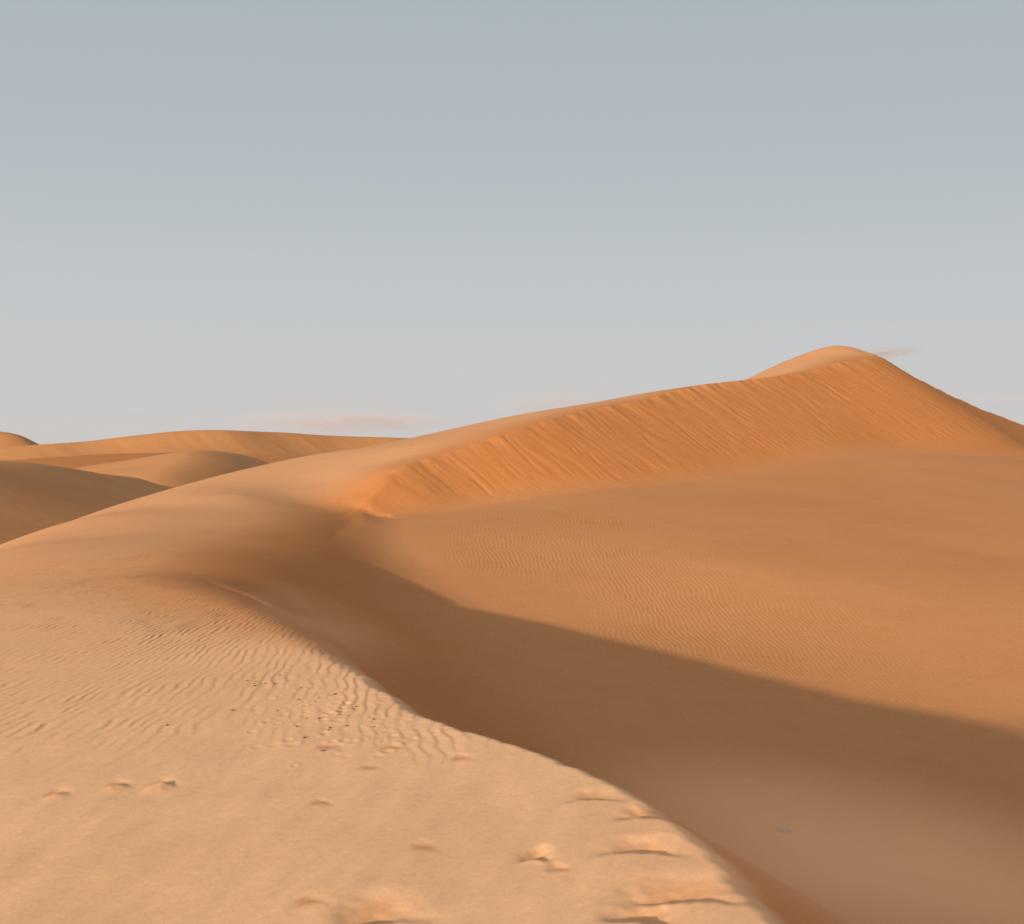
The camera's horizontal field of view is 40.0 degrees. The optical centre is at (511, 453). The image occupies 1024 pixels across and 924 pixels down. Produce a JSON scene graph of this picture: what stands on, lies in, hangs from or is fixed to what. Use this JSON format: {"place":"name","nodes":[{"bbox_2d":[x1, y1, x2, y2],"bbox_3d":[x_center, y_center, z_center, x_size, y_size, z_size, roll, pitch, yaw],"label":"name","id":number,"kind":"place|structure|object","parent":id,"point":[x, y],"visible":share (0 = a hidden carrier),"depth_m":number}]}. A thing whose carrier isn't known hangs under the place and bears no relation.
{"place":"outdoors","nodes":[
{"label":"outdoors","id":0,"kind":"place"},
{"bbox_2d":[0,432,38,446],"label":"dune","id":1,"kind":"structure","parent":0,"point":[7,439],"depth_m":250.78},
{"bbox_2d":[0,461,167,544],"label":"dune","id":2,"kind":"structure","parent":0,"point":[34,497],"depth_m":61.80},
{"bbox_2d":[73,450,269,488],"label":"dune","id":3,"kind":"structure","parent":0,"point":[172,470],"depth_m":106.95},
{"bbox_2d":[0,430,407,460],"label":"dune","id":4,"kind":"structure","parent":0,"point":[262,443],"depth_m":158.14},
{"bbox_2d":[0,346,1023,923],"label":"dune","id":5,"kind":"structure","parent":0,"point":[674,656],"depth_m":17.96},
{"bbox_2d":[0,0,1023,444],"label":"sky","id":6,"kind":"structure","parent":0,"point":[359,218]},
{"bbox_2d":[776,826,792,833],"bbox_3d":[2.650,3.658,13.681,0.170,0.047,0.113,8,4,28],"label":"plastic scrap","id":7,"kind":"object","parent":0,"point":[785,829],"visible":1,"depth_m":13.67}
]}

